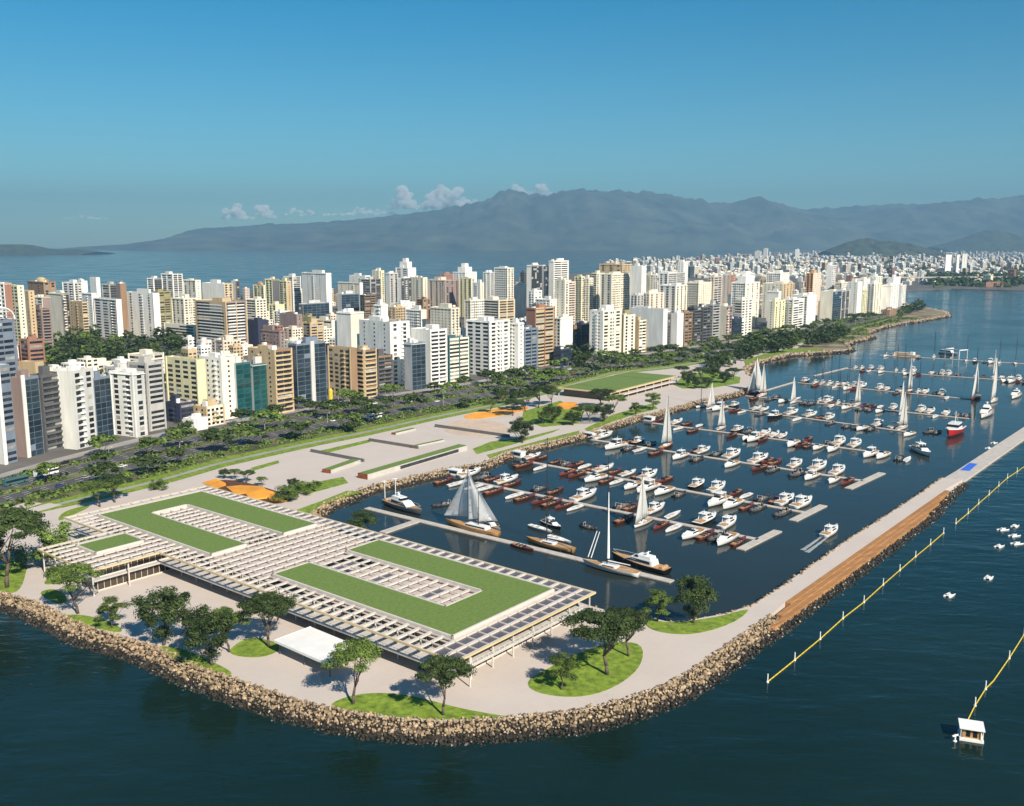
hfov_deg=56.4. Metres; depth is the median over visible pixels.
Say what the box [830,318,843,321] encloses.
tree
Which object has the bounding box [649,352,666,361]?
tree
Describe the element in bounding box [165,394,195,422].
apartment building
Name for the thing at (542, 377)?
tree
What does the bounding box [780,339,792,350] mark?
tree
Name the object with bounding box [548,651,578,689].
tree
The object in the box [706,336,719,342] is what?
tree
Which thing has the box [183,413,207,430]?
apartment building
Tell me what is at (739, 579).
basin water
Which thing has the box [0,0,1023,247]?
sky
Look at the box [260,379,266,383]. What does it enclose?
window
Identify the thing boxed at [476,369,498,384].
tree
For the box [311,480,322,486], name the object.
tree
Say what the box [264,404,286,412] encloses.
tree
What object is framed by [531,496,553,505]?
wooden launch
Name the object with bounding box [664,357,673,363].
tree
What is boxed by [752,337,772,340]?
tree
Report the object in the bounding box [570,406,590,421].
tree
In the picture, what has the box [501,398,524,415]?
tree
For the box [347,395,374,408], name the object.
tree
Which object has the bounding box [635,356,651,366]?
tree
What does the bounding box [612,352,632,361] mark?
tree
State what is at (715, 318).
apartment building
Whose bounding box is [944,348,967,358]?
boat hoist
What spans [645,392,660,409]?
tree
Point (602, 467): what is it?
motor cruiser
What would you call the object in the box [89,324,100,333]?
tree
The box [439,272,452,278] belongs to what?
apartment building
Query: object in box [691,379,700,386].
tree
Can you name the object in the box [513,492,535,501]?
wooden launch
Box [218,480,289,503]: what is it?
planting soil
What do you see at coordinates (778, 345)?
tree
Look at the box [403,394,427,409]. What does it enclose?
tree
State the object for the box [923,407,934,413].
motor cruiser
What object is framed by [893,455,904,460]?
dark workboat
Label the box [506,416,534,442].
tree
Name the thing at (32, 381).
window
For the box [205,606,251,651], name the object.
tree
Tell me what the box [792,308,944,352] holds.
shore grass
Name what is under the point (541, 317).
apartment building
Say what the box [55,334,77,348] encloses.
tree
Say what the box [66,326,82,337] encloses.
tree
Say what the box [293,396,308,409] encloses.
tree
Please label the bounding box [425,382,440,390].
tree
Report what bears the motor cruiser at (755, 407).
on the basin water
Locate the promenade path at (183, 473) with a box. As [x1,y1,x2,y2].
[0,317,896,516]
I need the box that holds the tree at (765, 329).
[759,327,773,335]
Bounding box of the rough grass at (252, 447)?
[0,315,897,510]
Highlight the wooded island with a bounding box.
[0,244,114,254]
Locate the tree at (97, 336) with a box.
[82,331,100,339]
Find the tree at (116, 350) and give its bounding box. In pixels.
[107,345,120,353]
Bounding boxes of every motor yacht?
[382,492,421,515]
[476,514,500,530]
[611,549,671,574]
[979,401,993,418]
[1011,388,1021,398]
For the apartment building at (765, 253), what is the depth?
6217.06 m
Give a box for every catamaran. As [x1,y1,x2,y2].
[943,592,955,598]
[984,575,993,580]
[1010,541,1023,545]
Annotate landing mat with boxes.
[961,463,976,470]
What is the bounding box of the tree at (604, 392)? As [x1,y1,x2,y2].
[588,388,615,402]
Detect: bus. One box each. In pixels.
[2,474,28,485]
[33,467,58,476]
[366,412,381,418]
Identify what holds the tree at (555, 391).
on the lawn at (530, 414)
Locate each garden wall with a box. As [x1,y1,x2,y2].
[310,449,364,461]
[369,438,418,448]
[435,424,509,437]
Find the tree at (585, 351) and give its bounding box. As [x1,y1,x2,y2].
[580,343,595,359]
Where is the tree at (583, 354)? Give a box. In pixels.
[574,349,589,364]
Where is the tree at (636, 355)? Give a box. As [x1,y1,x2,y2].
[632,353,643,357]
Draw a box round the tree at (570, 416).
[563,410,580,423]
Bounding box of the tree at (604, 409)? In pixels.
[591,403,614,421]
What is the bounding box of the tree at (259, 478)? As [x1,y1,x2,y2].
[256,476,267,485]
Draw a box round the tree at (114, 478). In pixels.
[95,473,132,502]
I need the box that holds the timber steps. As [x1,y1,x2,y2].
[770,490,948,630]
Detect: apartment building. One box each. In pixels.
[0,282,17,357]
[0,291,2,317]
[0,307,17,376]
[0,363,17,464]
[12,285,27,344]
[18,334,45,364]
[18,360,43,373]
[24,290,37,337]
[27,277,55,295]
[29,365,63,451]
[35,294,53,345]
[36,304,52,350]
[48,290,70,339]
[49,364,60,368]
[57,365,96,449]
[62,280,81,300]
[69,300,88,339]
[77,278,87,291]
[81,292,96,329]
[90,277,100,296]
[93,297,123,338]
[98,357,111,373]
[101,281,116,298]
[103,362,126,374]
[109,368,147,437]
[116,281,128,335]
[127,288,161,337]
[127,355,166,431]
[128,349,165,382]
[147,276,162,292]
[154,289,171,324]
[161,271,183,297]
[164,322,195,342]
[165,355,206,404]
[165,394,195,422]
[171,294,195,324]
[183,278,201,299]
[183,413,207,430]
[193,398,224,426]
[194,297,248,350]
[199,352,235,419]
[201,279,232,299]
[214,335,240,352]
[219,350,237,355]
[231,279,240,299]
[246,297,266,318]
[247,317,268,346]
[247,345,294,412]
[253,281,265,298]
[260,325,285,346]
[265,277,279,310]
[268,301,284,322]
[273,309,289,324]
[279,278,291,311]
[280,311,301,326]
[283,274,301,312]
[283,325,302,338]
[283,337,301,347]
[302,270,331,311]
[302,313,315,321]
[302,318,323,340]
[317,316,334,336]
[327,345,357,398]
[335,308,363,347]
[337,282,362,310]
[349,273,369,281]
[357,315,409,384]
[357,345,377,397]
[359,293,376,318]
[360,277,380,301]
[372,268,384,302]
[373,299,387,315]
[377,349,392,394]
[385,271,397,305]
[388,304,405,319]
[395,258,415,277]
[395,300,408,308]
[397,277,411,301]
[403,300,415,306]
[405,305,426,335]
[410,275,427,303]
[410,324,447,385]
[415,297,430,318]
[428,277,458,306]
[430,303,459,335]
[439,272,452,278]
[447,335,469,381]
[453,263,476,281]
[459,277,474,316]
[462,316,509,375]
[464,297,483,327]
[472,280,483,298]
[483,270,493,298]
[484,296,514,321]
[494,266,513,298]
[510,318,523,372]
[514,282,526,317]
[520,270,526,284]
[524,325,537,370]
[526,304,554,366]
[527,263,541,306]
[529,289,541,306]
[535,296,555,316]
[542,265,548,297]
[548,258,568,298]
[555,277,568,316]
[555,314,572,346]
[569,280,575,320]
[573,321,576,350]
[574,275,584,320]
[584,275,592,320]
[589,305,621,355]
[592,270,602,309]
[599,263,631,309]
[600,272,629,309]
[621,310,634,353]
[630,263,645,306]
[630,306,667,346]
[631,293,643,306]
[635,316,646,351]
[643,289,663,307]
[646,272,657,292]
[659,271,684,284]
[659,283,687,311]
[667,309,673,344]
[671,310,683,346]
[677,260,687,283]
[681,310,692,346]
[686,280,711,306]
[687,305,701,342]
[699,304,711,342]
[705,300,719,341]
[708,274,721,305]
[719,303,732,339]
[722,272,735,302]
[728,271,759,327]
[734,297,752,335]
[754,251,761,259]
[759,277,765,284]
[761,281,792,317]
[763,248,767,258]
[766,270,788,282]
[766,289,780,323]
[767,298,785,328]
[783,297,803,328]
[792,293,814,297]
[794,249,799,257]
[801,292,816,324]
[805,270,820,314]
[825,262,836,289]
[834,280,846,289]
[840,288,849,318]
[846,275,852,281]
[847,278,861,316]
[857,277,869,288]
[860,286,867,316]
[867,280,881,314]
[869,274,882,282]
[881,283,898,309]
[882,307,896,315]
[888,256,892,276]
[888,274,900,283]
[898,283,905,306]
[902,280,911,284]
[917,269,923,279]
[944,255,951,272]
[955,255,959,272]
[960,254,967,271]
[983,274,993,280]
[985,282,1003,286]
[1007,269,1016,279]
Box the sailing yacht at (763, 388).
[757,363,766,396]
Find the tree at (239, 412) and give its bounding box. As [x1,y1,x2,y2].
[229,408,255,422]
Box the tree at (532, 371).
[528,369,540,374]
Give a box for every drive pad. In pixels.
[12,501,41,507]
[27,503,60,511]
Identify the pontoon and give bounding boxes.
[364,506,673,583]
[474,481,758,539]
[527,460,804,512]
[591,438,862,480]
[651,421,865,451]
[712,405,905,431]
[736,527,781,550]
[746,395,968,418]
[789,502,826,521]
[798,382,970,399]
[845,367,1021,381]
[845,472,885,489]
[880,355,1023,363]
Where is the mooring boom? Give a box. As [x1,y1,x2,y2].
[588,531,596,556]
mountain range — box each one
[61,188,1023,249]
[807,203,918,213]
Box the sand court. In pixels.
[445,420,508,436]
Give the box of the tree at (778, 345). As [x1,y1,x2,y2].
[768,338,782,351]
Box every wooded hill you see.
[813,238,947,256]
[927,230,1023,251]
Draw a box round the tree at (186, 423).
[174,420,193,433]
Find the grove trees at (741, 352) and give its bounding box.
[45,319,847,381]
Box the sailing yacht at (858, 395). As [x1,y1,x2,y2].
[852,374,860,405]
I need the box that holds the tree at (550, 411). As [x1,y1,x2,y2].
[542,403,563,423]
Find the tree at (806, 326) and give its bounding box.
[799,324,813,329]
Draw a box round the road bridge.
[882,276,1006,281]
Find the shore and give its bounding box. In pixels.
[685,250,1023,290]
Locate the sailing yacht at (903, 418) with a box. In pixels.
[895,391,907,429]
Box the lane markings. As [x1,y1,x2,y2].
[3,315,893,501]
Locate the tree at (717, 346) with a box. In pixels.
[707,344,725,353]
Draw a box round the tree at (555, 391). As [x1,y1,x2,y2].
[547,389,561,402]
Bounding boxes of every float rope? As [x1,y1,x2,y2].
[768,533,942,680]
[956,467,1022,522]
[968,634,1023,718]
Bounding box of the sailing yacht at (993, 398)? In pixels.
[990,358,997,402]
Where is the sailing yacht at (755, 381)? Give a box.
[746,358,767,393]
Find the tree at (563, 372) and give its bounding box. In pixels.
[558,370,569,378]
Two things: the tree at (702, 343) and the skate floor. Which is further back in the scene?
the tree at (702, 343)
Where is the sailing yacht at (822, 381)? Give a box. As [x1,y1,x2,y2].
[819,350,825,383]
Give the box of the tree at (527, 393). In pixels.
[509,390,539,410]
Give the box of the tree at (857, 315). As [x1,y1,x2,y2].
[851,313,866,318]
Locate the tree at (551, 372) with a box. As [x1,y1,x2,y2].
[537,368,561,384]
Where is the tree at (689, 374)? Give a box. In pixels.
[680,370,698,385]
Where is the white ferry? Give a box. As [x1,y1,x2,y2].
[938,349,957,354]
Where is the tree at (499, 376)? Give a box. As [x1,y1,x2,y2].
[488,372,505,385]
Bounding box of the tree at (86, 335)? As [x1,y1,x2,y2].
[76,331,94,347]
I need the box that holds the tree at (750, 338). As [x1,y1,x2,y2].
[747,333,762,345]
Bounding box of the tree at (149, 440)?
[136,436,165,455]
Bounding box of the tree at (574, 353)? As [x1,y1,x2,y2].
[564,345,576,359]
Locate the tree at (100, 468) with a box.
[81,461,123,476]
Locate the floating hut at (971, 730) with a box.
[958,718,984,743]
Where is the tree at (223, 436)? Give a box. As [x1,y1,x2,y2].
[197,429,235,450]
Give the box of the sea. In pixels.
[0,248,1023,805]
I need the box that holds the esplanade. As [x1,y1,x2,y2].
[0,308,962,721]
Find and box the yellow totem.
[328,388,332,399]
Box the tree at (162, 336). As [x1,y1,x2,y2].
[157,327,175,345]
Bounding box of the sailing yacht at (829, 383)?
[826,355,833,384]
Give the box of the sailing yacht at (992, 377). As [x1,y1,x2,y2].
[991,349,996,378]
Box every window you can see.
[0,367,8,371]
[0,373,9,377]
[30,378,37,384]
[31,384,38,390]
[31,390,38,395]
[32,396,39,401]
[32,402,39,407]
[33,408,40,413]
[33,413,40,419]
[34,419,41,425]
[34,425,41,431]
[35,431,42,437]
[35,436,42,442]
[36,442,43,448]
[36,448,43,454]
[95,397,100,402]
[96,409,101,414]
[99,379,104,384]
[100,390,105,396]
[148,364,160,367]
[149,369,161,372]
[149,374,161,377]
[149,379,161,383]
[150,384,161,388]
[150,389,162,393]
[150,394,162,398]
[151,399,162,403]
[151,409,163,413]
[152,414,163,418]
[152,419,164,423]
[152,424,164,428]
[236,364,242,369]
[236,369,242,374]
[237,374,243,378]
[237,379,243,383]
[237,384,243,388]
[237,389,243,393]
[237,393,244,398]
[238,398,244,403]
[238,403,244,407]
[243,364,249,368]
[244,373,250,377]
[244,378,250,382]
[244,383,250,387]
[245,397,251,401]
[245,402,251,406]
[253,366,259,370]
[253,370,259,375]
[254,385,260,389]
[254,390,260,394]
[254,395,260,399]
[260,374,266,379]
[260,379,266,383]
[261,394,267,398]
[261,398,267,403]
[297,345,303,349]
[297,354,303,358]
[297,359,303,363]
[297,363,304,367]
[298,390,305,394]
[318,343,324,347]
[391,499,414,506]
[400,449,458,468]
[626,557,649,564]
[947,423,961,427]
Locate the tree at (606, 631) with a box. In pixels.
[558,607,644,674]
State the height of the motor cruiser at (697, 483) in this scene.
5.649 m
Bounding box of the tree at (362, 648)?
[321,635,382,703]
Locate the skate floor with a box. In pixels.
[577,414,608,423]
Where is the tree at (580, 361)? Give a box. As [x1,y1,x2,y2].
[572,354,583,365]
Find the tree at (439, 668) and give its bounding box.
[415,652,476,714]
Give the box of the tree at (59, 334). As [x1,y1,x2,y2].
[53,331,62,342]
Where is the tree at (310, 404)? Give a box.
[302,400,317,412]
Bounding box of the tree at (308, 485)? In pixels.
[297,481,317,491]
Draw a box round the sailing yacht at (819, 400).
[817,371,823,402]
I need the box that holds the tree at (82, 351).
[66,347,88,360]
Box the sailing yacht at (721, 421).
[715,399,725,430]
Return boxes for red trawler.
[945,416,965,437]
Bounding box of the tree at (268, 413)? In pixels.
[249,409,282,430]
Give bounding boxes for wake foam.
[800,537,826,552]
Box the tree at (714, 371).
[704,365,719,379]
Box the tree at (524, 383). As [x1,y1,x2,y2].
[518,381,527,387]
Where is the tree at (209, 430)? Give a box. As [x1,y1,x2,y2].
[201,427,220,438]
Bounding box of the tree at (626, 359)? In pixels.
[614,355,634,367]
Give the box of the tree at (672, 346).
[661,344,681,350]
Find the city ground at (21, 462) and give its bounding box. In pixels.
[0,272,924,509]
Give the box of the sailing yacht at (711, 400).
[706,383,714,409]
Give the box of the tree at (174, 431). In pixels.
[164,427,197,444]
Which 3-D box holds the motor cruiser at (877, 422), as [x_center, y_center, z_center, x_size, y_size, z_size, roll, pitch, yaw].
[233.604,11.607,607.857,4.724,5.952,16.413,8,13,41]
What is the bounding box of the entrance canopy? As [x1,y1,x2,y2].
[274,626,347,676]
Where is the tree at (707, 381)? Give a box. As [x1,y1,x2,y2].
[701,377,712,388]
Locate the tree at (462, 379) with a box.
[454,376,473,384]
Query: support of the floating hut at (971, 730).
on the sea
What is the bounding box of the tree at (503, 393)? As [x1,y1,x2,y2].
[493,391,511,403]
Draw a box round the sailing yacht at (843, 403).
[841,377,848,404]
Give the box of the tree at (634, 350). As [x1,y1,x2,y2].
[628,349,640,353]
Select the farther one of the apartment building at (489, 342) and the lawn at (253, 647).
the apartment building at (489, 342)
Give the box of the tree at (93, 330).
[89,326,101,335]
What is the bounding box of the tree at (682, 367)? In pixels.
[674,366,689,377]
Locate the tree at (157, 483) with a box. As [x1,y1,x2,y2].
[148,479,168,489]
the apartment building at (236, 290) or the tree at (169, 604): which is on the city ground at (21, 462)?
the apartment building at (236, 290)
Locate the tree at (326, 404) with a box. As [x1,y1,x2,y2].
[315,399,345,415]
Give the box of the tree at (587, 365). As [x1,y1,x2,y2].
[578,362,596,375]
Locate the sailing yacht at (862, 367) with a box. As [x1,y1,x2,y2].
[859,340,864,368]
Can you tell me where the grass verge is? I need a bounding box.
[38,318,894,511]
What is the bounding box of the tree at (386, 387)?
[376,384,403,397]
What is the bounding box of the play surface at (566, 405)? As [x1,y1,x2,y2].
[557,402,577,408]
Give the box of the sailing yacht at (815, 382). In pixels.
[812,354,818,383]
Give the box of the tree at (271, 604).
[236,589,298,646]
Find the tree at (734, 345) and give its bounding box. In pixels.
[730,344,739,348]
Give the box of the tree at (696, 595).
[675,574,719,622]
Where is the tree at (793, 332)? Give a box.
[784,329,800,339]
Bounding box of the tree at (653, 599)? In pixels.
[642,588,678,621]
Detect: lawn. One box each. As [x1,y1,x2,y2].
[0,560,25,592]
[41,589,66,603]
[58,505,88,519]
[69,614,121,631]
[161,646,231,674]
[230,638,280,656]
[251,460,278,470]
[297,491,361,514]
[298,477,347,493]
[320,440,370,451]
[332,693,506,719]
[473,429,558,453]
[487,431,578,457]
[522,401,584,426]
[528,642,642,696]
[585,403,657,430]
[644,609,747,633]
[674,372,739,388]
[744,348,823,364]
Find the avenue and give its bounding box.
[0,313,899,502]
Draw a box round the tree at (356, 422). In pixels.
[345,420,362,432]
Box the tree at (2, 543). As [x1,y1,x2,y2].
[0,531,7,558]
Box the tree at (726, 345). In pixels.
[720,343,732,349]
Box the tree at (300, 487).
[281,481,311,495]
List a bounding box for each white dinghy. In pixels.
[446,479,467,486]
[464,484,483,489]
[474,485,493,491]
[505,492,524,498]
[528,524,551,532]
[533,465,548,470]
[547,534,571,543]
[567,504,583,511]
[578,464,591,469]
[610,479,623,484]
[632,447,646,452]
[664,510,680,519]
[665,523,682,532]
[739,492,753,498]
[903,456,910,462]
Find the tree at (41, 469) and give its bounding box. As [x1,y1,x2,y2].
[34,462,60,482]
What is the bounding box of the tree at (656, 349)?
[645,346,664,353]
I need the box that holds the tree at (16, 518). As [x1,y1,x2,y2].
[0,505,50,587]
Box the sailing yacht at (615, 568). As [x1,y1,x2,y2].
[583,457,640,577]
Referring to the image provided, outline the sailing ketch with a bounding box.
[444,468,500,536]
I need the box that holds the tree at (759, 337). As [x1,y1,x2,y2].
[753,333,766,345]
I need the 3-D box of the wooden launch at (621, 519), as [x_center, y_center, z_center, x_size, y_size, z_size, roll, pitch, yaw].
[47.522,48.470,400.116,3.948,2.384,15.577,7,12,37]
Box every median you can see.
[0,310,896,484]
[0,312,897,495]
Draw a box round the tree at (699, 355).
[695,353,704,361]
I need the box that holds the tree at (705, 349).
[698,347,712,355]
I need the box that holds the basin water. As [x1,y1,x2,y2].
[326,350,1023,620]
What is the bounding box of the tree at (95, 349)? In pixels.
[82,345,105,357]
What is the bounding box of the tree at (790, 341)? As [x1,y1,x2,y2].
[784,336,795,344]
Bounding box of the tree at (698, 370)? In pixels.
[692,367,712,379]
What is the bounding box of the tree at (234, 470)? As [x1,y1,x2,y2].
[229,469,241,479]
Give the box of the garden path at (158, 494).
[56,485,197,524]
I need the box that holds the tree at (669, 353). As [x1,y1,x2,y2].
[663,351,676,356]
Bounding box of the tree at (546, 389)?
[524,384,556,407]
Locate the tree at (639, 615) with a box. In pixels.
[600,606,653,656]
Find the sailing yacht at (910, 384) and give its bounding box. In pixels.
[905,357,912,392]
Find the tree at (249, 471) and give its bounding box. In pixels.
[237,469,255,482]
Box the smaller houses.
[17,250,1023,373]
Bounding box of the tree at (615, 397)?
[603,394,626,412]
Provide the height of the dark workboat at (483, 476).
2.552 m
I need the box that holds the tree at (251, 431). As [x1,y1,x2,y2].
[231,426,266,443]
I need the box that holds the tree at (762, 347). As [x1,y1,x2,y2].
[754,342,764,353]
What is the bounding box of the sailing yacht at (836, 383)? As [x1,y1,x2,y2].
[833,358,841,385]
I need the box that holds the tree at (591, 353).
[577,343,592,355]
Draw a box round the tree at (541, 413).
[537,411,548,423]
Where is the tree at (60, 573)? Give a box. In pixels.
[43,562,103,613]
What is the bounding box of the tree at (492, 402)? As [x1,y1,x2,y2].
[482,400,497,412]
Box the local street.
[0,309,897,478]
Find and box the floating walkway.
[945,427,1023,481]
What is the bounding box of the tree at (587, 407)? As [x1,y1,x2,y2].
[578,404,594,421]
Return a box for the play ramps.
[202,478,287,500]
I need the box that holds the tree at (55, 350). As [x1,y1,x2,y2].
[44,345,61,364]
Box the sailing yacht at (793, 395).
[790,377,797,403]
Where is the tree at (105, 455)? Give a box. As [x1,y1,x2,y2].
[90,450,113,460]
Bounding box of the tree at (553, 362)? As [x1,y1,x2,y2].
[546,360,560,365]
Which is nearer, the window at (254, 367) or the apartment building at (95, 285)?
the window at (254, 367)
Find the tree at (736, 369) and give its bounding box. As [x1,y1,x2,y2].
[725,367,741,379]
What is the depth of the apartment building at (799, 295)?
1370.44 m
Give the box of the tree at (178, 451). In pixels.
[161,447,186,465]
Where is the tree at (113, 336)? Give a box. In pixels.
[101,333,125,348]
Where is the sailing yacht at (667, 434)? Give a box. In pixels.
[657,397,672,448]
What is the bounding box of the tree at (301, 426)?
[282,421,314,437]
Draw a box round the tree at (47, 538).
[3,521,93,565]
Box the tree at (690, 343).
[686,341,696,347]
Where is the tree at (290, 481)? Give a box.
[287,478,299,484]
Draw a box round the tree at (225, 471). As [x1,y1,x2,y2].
[218,468,230,477]
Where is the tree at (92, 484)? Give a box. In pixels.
[78,479,117,506]
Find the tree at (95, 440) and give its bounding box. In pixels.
[86,434,118,450]
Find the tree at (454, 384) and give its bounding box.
[440,382,459,396]
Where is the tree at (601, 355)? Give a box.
[590,354,604,364]
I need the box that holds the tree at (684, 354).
[675,352,688,361]
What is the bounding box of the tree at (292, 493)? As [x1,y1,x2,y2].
[268,485,298,502]
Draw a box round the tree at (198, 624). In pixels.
[180,604,236,664]
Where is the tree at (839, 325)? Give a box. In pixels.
[831,322,845,334]
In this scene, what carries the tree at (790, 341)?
on the esplanade
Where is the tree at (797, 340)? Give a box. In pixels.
[792,335,801,346]
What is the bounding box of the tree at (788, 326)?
[780,324,795,329]
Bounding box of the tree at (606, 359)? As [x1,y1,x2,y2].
[595,355,618,367]
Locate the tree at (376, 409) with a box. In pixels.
[358,404,384,421]
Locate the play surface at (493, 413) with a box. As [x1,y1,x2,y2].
[464,406,527,418]
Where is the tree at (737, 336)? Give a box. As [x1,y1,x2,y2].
[732,335,747,338]
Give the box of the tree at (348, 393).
[336,389,364,404]
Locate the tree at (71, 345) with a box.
[64,336,86,354]
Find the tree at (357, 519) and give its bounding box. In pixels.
[346,509,379,529]
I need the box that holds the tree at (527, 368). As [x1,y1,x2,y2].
[522,365,538,375]
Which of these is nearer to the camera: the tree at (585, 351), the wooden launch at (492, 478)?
the wooden launch at (492, 478)
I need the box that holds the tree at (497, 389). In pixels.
[491,387,508,399]
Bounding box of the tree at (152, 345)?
[146,341,161,351]
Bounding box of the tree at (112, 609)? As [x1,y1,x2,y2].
[94,595,130,627]
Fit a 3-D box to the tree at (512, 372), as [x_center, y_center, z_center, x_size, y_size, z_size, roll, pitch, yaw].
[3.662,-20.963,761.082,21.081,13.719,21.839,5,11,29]
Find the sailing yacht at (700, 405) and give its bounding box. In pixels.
[696,367,706,407]
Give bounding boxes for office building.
[10,369,44,457]
[93,371,113,443]
[233,356,252,417]
[250,356,267,413]
[288,336,326,403]
[299,300,329,318]
[337,290,358,310]
[404,337,425,389]
[553,346,571,365]
[575,321,588,349]
[731,316,741,338]
[817,289,841,321]
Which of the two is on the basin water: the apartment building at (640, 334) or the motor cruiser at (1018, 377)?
the motor cruiser at (1018, 377)
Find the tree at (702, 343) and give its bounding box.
[697,342,710,351]
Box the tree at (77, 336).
[76,332,90,344]
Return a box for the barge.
[890,352,919,356]
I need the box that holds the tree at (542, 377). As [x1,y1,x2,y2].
[530,374,551,384]
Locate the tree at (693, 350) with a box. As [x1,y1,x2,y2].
[689,348,700,352]
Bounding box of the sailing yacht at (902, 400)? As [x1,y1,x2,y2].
[898,380,903,414]
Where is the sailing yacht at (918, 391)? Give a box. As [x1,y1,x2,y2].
[915,364,920,393]
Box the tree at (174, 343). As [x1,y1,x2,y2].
[164,334,180,347]
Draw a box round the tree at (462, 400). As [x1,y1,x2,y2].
[458,398,474,408]
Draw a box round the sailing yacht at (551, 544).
[526,438,575,552]
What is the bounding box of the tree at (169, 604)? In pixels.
[129,585,198,645]
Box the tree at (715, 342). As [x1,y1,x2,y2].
[711,340,724,344]
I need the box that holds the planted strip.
[25,316,897,508]
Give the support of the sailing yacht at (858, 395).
on the basin water
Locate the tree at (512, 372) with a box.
[503,368,527,381]
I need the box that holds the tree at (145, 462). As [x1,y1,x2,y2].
[131,455,165,472]
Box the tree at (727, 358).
[725,355,736,366]
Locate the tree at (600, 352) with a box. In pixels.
[594,350,611,355]
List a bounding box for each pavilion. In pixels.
[358,444,466,479]
[558,372,677,401]
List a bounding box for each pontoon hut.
[447,467,462,476]
[513,450,526,458]
[583,431,595,437]
[643,415,655,421]
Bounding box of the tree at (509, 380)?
[499,378,522,391]
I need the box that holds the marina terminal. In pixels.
[37,485,595,686]
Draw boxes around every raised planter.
[322,459,360,473]
[391,428,415,434]
[409,439,444,447]
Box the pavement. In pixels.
[0,308,897,477]
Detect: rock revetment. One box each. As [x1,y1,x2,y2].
[0,591,792,746]
[309,386,755,531]
[741,299,951,375]
[770,482,972,638]
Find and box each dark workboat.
[431,500,455,506]
[472,472,492,479]
[530,485,548,491]
[556,460,574,466]
[578,472,594,478]
[579,522,597,529]
[610,501,632,509]
[620,445,636,451]
[643,441,656,446]
[671,490,685,497]
[688,455,703,461]
[707,529,726,540]
[709,451,722,456]
[741,427,754,433]
[749,502,766,511]
[753,494,770,501]
[764,465,779,472]
[773,507,791,516]
[788,468,804,476]
[804,401,816,404]
[823,440,833,444]
[863,426,875,431]
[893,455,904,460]
[923,427,935,433]
[930,430,941,434]
[960,413,970,417]
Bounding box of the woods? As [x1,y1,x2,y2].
[630,257,1023,287]
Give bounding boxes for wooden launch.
[433,476,453,484]
[482,486,504,495]
[483,475,501,481]
[498,457,511,461]
[502,478,521,486]
[510,543,533,551]
[513,460,533,468]
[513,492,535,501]
[530,455,546,460]
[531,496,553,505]
[540,498,562,507]
[545,486,563,494]
[548,458,562,464]
[555,501,573,509]
[559,469,576,475]
[567,461,584,467]
[568,470,586,477]
[585,464,601,471]
[597,476,614,483]
[607,467,621,474]
[612,512,634,524]
[622,502,637,511]
[623,438,636,442]
[630,472,643,478]
[647,448,663,455]
[653,418,663,422]
[653,520,669,529]
[657,476,673,482]
[680,421,692,425]
[686,427,698,432]
[694,528,714,540]
[726,432,737,437]
[729,408,741,412]
[729,489,742,495]
[729,535,746,547]
[738,502,753,510]
[752,464,767,471]
[758,436,768,441]
[761,457,774,463]
[766,458,781,465]
[767,495,780,504]
[795,441,808,447]
[802,436,812,441]
[803,443,811,448]
[813,414,826,418]
[841,477,854,485]
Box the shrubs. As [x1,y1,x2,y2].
[0,316,918,508]
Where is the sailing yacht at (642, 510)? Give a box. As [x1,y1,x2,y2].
[634,476,652,527]
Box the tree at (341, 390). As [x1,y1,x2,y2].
[337,388,348,399]
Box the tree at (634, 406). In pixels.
[629,402,643,415]
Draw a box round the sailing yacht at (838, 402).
[835,371,841,404]
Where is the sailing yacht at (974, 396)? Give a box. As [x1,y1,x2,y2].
[971,362,980,400]
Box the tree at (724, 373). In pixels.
[718,370,733,382]
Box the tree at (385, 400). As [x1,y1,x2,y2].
[379,397,397,407]
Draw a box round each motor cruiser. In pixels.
[456,466,480,478]
[493,473,517,484]
[522,452,540,459]
[540,516,560,529]
[569,487,596,501]
[584,473,607,482]
[589,428,612,439]
[591,463,613,472]
[605,436,627,449]
[617,469,635,476]
[624,480,641,489]
[630,435,644,444]
[636,466,656,480]
[637,478,661,492]
[648,501,664,513]
[654,485,675,495]
[670,418,682,424]
[672,448,689,459]
[682,527,707,539]
[687,478,704,489]
[691,511,716,525]
[693,445,709,453]
[706,480,725,493]
[708,488,732,507]
[712,401,728,410]
[716,515,736,529]
[717,531,739,546]
[721,447,740,458]
[723,498,744,509]
[724,460,740,467]
[728,401,738,407]
[730,425,743,431]
[742,434,750,440]
[747,431,763,441]
[747,452,767,463]
[749,405,761,409]
[757,406,768,411]
[757,428,770,435]
[766,430,779,437]
[767,409,782,418]
[773,491,793,506]
[775,432,786,438]
[778,398,788,402]
[783,407,797,414]
[786,458,801,468]
[787,439,800,446]
[789,494,811,509]
[799,377,809,382]
[801,408,816,417]
[804,469,820,480]
[806,458,826,471]
[813,444,824,450]
[819,523,837,537]
[820,395,833,402]
[822,412,834,419]
[826,444,839,452]
[828,464,844,475]
[828,476,840,483]
[830,435,845,444]
[841,404,851,409]
[843,385,852,389]
[846,399,856,404]
[846,437,861,447]
[854,381,866,387]
[856,425,868,430]
[863,446,878,457]
[870,417,883,426]
[875,383,884,389]
[875,408,884,412]
[876,451,890,458]
[881,385,891,389]
[887,421,898,428]
[888,403,897,409]
[896,386,904,391]
[904,431,915,436]
[909,439,930,456]
[915,404,926,412]
[920,388,928,393]
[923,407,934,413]
[937,387,945,395]
[941,408,950,415]
[944,370,951,375]
[1007,375,1015,382]
[1015,375,1021,380]
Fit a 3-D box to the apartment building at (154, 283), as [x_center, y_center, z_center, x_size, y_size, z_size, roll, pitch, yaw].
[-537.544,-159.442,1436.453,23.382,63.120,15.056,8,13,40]
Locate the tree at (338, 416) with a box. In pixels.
[328,412,363,431]
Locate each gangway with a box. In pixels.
[379,520,419,533]
[766,381,792,390]
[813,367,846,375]

